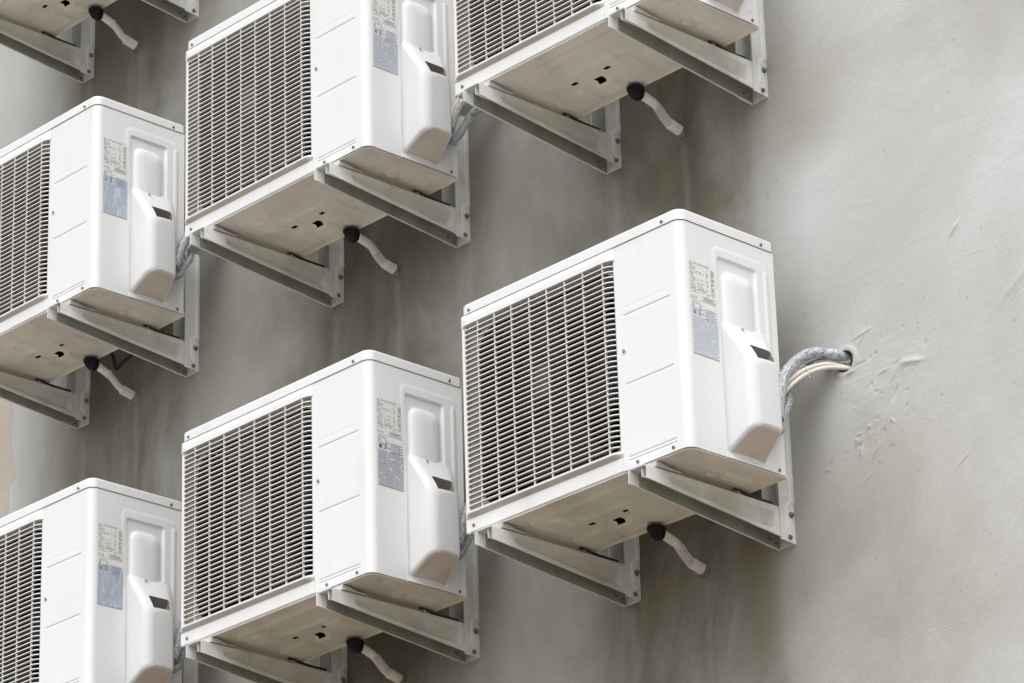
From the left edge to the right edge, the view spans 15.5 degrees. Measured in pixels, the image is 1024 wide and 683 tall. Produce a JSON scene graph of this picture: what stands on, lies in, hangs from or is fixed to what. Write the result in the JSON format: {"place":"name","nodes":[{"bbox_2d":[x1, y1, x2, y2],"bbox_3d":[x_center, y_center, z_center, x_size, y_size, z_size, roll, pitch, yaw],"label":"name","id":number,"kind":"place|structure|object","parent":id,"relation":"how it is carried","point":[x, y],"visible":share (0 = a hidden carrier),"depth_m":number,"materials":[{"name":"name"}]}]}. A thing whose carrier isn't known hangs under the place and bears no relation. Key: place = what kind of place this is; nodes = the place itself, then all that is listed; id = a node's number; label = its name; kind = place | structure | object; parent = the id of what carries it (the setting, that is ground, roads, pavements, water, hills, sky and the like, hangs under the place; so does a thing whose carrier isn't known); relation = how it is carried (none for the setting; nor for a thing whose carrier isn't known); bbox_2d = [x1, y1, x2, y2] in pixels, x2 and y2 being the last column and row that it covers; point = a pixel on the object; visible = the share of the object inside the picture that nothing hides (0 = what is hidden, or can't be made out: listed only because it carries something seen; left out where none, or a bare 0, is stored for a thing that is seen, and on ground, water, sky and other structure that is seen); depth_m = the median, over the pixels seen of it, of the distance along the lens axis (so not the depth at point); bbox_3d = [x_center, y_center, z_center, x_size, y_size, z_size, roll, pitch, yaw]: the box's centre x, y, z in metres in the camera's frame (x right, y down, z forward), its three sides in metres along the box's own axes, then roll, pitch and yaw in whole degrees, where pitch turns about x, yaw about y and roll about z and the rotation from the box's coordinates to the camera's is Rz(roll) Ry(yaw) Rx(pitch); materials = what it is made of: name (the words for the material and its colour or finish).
{"place":"outdoors","nodes":[
{"label":"outdoors","id":0,"kind":"place"},
{"bbox_2d":[0,0,1023,682],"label":"building wall","id":1,"kind":"structure","parent":0,"point":[860,168],"depth_m":9.60,"materials":[{"name":"grey"}]},
{"bbox_2d":[0,366,90,428],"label":"wall bracket","id":2,"kind":"object","parent":1,"relation":"attached to","point":[70,409],"depth_m":11.77,"materials":[{"name":"white metal"}]},
{"bbox_2d":[0,96,184,392],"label":"air conditioner","id":3,"kind":"object","parent":2,"relation":"on","point":[92,204],"visible":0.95,"depth_m":11.35,"materials":[{"name":"paint"}]},
{"bbox_2d":[83,357,137,401],"bbox_3d":[-1.243,0.121,11.621,0.200,0.102,0.050,19,-30,-40],"label":"drain pipe","id":4,"kind":"object","parent":3,"relation":"attached to","point":[92,363],"visible":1,"depth_m":11.60,"materials":[{"name":"white plastic"}]},
{"bbox_2d":[110,352,132,370],"bbox_3d":[-1.204,0.033,11.627,0.033,0.090,0.145,19,-30,-40],"label":"rubber strap","id":5,"kind":"object","parent":3,"relation":"hanging from","point":[121,363],"visible":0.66,"depth_m":11.64,"materials":[{"name":"black"}]},
{"bbox_2d":[176,232,188,270],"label":"insulated pipe","id":6,"kind":"object","parent":3,"relation":"attached to","point":[182,246],"visible":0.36,"depth_m":11.33,"materials":[{"name":"grey fabric"}]},
{"bbox_2d":[174,245,197,280],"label":"insulated pipe","id":7,"kind":"object","parent":3,"relation":"attached to","point":[186,263],"visible":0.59,"depth_m":11.37,"materials":[{"name":"grey fabric"}]},
{"bbox_2d":[0,16,94,82],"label":"wall bracket","id":8,"kind":"object","parent":1,"relation":"attached to","point":[76,63],"depth_m":12.25,"materials":[{"name":"white metal"}]},
{"bbox_2d":[0,0,116,46],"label":"air conditioner","id":9,"kind":"object","parent":8,"relation":"on","point":[52,18],"visible":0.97,"depth_m":12.10,"materials":[{"name":"paint"}]},
{"bbox_2d":[88,6,140,51],"bbox_3d":[-1.283,-1.003,12.103,0.200,0.102,0.050,19,-30,-40],"label":"drain pipe","id":10,"kind":"object","parent":9,"relation":"attached to","point":[96,13],"visible":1,"depth_m":12.09,"materials":[{"name":"white plastic"}]},
{"bbox_2d":[47,251,199,377],"bbox_3d":[-1.171,-0.145,11.364,0.532,0.394,0.071,19,-30,-40],"label":"wall bracket","id":11,"kind":"object","parent":1,"relation":"attached to","point":[180,356],"depth_m":11.38,"materials":[{"name":"white metal"}]},
{"bbox_2d":[142,0,198,22],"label":"wall bracket","id":12,"kind":"object","parent":1,"relation":"attached to","point":[186,11],"depth_m":11.92,"materials":[{"name":"white metal"}]},
{"bbox_2d":[182,647,197,682],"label":"wall bracket","id":13,"kind":"object","parent":1,"relation":"attached to","point":[189,670],"depth_m":11.05,"materials":[{"name":"white metal"}]},
{"bbox_2d":[0,478,181,682],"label":"air conditioner","id":14,"kind":"object","parent":13,"relation":"on","point":[90,580],"visible":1,"depth_m":10.85,"materials":[{"name":"paint"}]},
{"bbox_2d":[174,622,181,662],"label":"insulated pipe","id":15,"kind":"object","parent":14,"relation":"attached to","point":[177,643],"visible":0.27,"depth_m":10.83,"materials":[{"name":"grey fabric"}]},
{"bbox_2d":[172,648,185,673],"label":"insulated pipe","id":16,"kind":"object","parent":14,"relation":"attached to","point":[179,663],"visible":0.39,"depth_m":10.84,"materials":[{"name":"silver metal"}]},
{"bbox_2d":[186,640,346,682],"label":"wall bracket","id":17,"kind":"object","parent":1,"relation":"attached to","point":[252,667],"depth_m":10.37,"materials":[{"name":"white metal"}]},
{"bbox_2d":[181,350,467,671],"bbox_3d":[-0.467,0.477,10.292,0.438,0.651,0.890,19,-30,-40],"label":"air conditioner","id":18,"kind":"object","parent":17,"relation":"on","point":[346,474],"visible":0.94,"depth_m":10.12,"materials":[{"name":"paint"}]},
{"bbox_2d":[346,638,405,682],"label":"drain pipe","id":19,"kind":"object","parent":18,"relation":"attached to","point":[356,645],"visible":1,"depth_m":10.31,"materials":[{"name":"white plastic"}]},
{"bbox_2d":[459,502,466,548],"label":"insulated pipe","id":20,"kind":"object","parent":18,"relation":"attached to","point":[462,524],"visible":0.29,"depth_m":10.03,"materials":[{"name":"silver metal"}]},
{"bbox_2d":[459,534,473,559],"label":"insulated pipe","id":21,"kind":"object","parent":18,"relation":"attached to","point":[466,544],"visible":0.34,"depth_m":10.03,"materials":[{"name":"grey fabric"}]},
{"bbox_2d":[190,227,343,307],"bbox_3d":[-0.708,-0.353,10.914,0.532,0.394,0.071,19,-30,-40],"label":"wall bracket","id":22,"kind":"object","parent":1,"relation":"attached to","point":[322,285],"depth_m":10.90,"materials":[{"name":"white metal"}]},
{"bbox_2d":[185,0,458,267],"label":"air conditioner","id":23,"kind":"object","parent":22,"relation":"on","point":[284,98],"visible":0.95,"depth_m":10.60,"materials":[{"name":"paint"}]},
{"bbox_2d":[343,227,399,276],"bbox_3d":[-0.405,-0.255,10.805,0.200,0.102,0.050,19,-30,-40],"label":"drain pipe","id":24,"kind":"object","parent":23,"relation":"attached to","point":[352,235],"visible":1,"depth_m":10.79,"materials":[{"name":"white plastic"}]},
{"bbox_2d":[451,97,460,117],"bbox_3d":[-0.092,-0.673,10.593,0.245,0.185,0.065,14,-28,-32],"label":"power cable","id":25,"kind":"object","parent":23,"relation":"attached to","point":[454,104],"visible":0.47,"depth_m":10.54,"materials":[{"name":"white plastic"}]},
{"bbox_2d":[451,100,468,133],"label":"insulated pipe","id":26,"kind":"object","parent":23,"relation":"attached to","point":[459,105],"visible":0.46,"depth_m":10.53,"materials":[{"name":"silver metal"}]},
{"bbox_2d":[448,107,483,145],"bbox_3d":[-0.103,-0.600,10.582,0.269,0.200,0.112,15,-28,-34],"label":"insulated pipe","id":27,"kind":"object","parent":23,"relation":"attached to","point":[457,136],"visible":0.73,"depth_m":10.60,"materials":[{"name":"silver metal"}]},
{"bbox_2d":[314,115,470,247],"bbox_3d":[-0.333,-0.520,10.548,0.532,0.394,0.071,19,-30,-40],"label":"wall bracket","id":28,"kind":"object","parent":1,"relation":"attached to","point":[448,225],"depth_m":10.56,"materials":[{"name":"white metal"}]},
{"bbox_2d":[316,530,479,663],"bbox_3d":[-0.303,0.620,10.071,0.532,0.394,0.071,19,-30,-40],"label":"wall bracket","id":29,"kind":"object","parent":1,"relation":"attached to","point":[456,640],"depth_m":10.08,"materials":[{"name":"white metal"}]},
{"bbox_2d":[463,83,621,174],"bbox_3d":[0.083,-0.711,10.145,0.532,0.394,0.071,19,-30,-40],"label":"wall bracket","id":30,"kind":"object","parent":1,"relation":"attached to","point":[598,150],"depth_m":10.14,"materials":[{"name":"white metal"}]},
{"bbox_2d":[453,0,759,129],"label":"air conditioner","id":31,"kind":"object","parent":30,"relation":"on","point":[575,60],"visible":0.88,"depth_m":9.90,"materials":[{"name":"paint"}]},
{"bbox_2d":[626,84,686,137],"bbox_3d":[0.386,-0.612,10.036,0.200,0.102,0.050,19,-30,-40],"label":"drain pipe","id":32,"kind":"object","parent":31,"relation":"attached to","point":[636,92],"visible":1,"depth_m":10.02,"materials":[{"name":"white plastic"}]},
{"bbox_2d":[475,526,640,606],"bbox_3d":[0.119,0.436,9.658,0.532,0.394,0.071,19,-30,-40],"label":"wall bracket","id":33,"kind":"object","parent":1,"relation":"attached to","point":[615,582],"depth_m":9.64,"materials":[{"name":"white metal"}]},
{"bbox_2d":[461,209,786,562],"bbox_3d":[0.330,0.127,9.514,0.438,0.651,0.890,19,-30,-40],"label":"air conditioner","id":34,"kind":"object","parent":33,"relation":"on","point":[593,375],"visible":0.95,"depth_m":9.35,"materials":[{"name":"white metal"}]},
{"bbox_2d":[646,524,709,576],"bbox_3d":[0.422,0.535,9.549,0.200,0.102,0.050,19,-30,-40],"label":"drain pipe","id":35,"kind":"object","parent":34,"relation":"attached to","point":[657,532],"visible":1,"depth_m":9.54,"materials":[{"name":"white plastic"}]},
{"bbox_2d":[780,359,850,435],"bbox_3d":[0.724,0.149,9.341,0.272,0.265,0.110,15,-28,-34],"label":"insulated pipe","id":36,"kind":"object","parent":34,"relation":"attached to","point":[789,400],"visible":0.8,"depth_m":9.38,"materials":[{"name":"silver metal"}]},
{"bbox_2d":[779,347,852,422],"bbox_3d":[0.748,0.122,9.348,0.315,0.253,0.083,15,-28,-34],"label":"insulated pipe","id":37,"kind":"object","parent":34,"relation":"attached to","point":[791,365],"visible":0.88,"depth_m":9.39,"materials":[{"name":"grey fabric"}]},
{"bbox_2d":[787,362,847,384],"bbox_3d":[0.735,0.121,9.335,0.245,0.177,0.063,14,-28,-32],"label":"power cable","id":38,"kind":"object","parent":34,"relation":"attached to","point":[802,371],"visible":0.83,"depth_m":9.38,"materials":[{"name":"white plastic"}]},
{"bbox_2d":[786,365,850,393],"bbox_3d":[0.739,0.129,9.329,0.246,0.178,0.062,13,-27,-31],"label":"power cable","id":39,"kind":"object","parent":34,"relation":"attached to","point":[811,371],"visible":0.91,"depth_m":9.38,"materials":[{"name":"white plastic"}]},
{"bbox_2d":[608,0,767,104],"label":"wall bracket","id":40,"kind":"object","parent":1,"relation":"attached to","point":[741,78],"depth_m":9.78,"materials":[{"name":"white metal"}]},
{"bbox_2d":[628,414,795,550],"bbox_3d":[0.494,0.270,9.293,0.532,0.394,0.071,19,-30,-40],"label":"wall bracket","id":41,"kind":"object","parent":1,"relation":"attached to","point":[770,525],"depth_m":9.29,"materials":[{"name":"white metal"}]}
]}

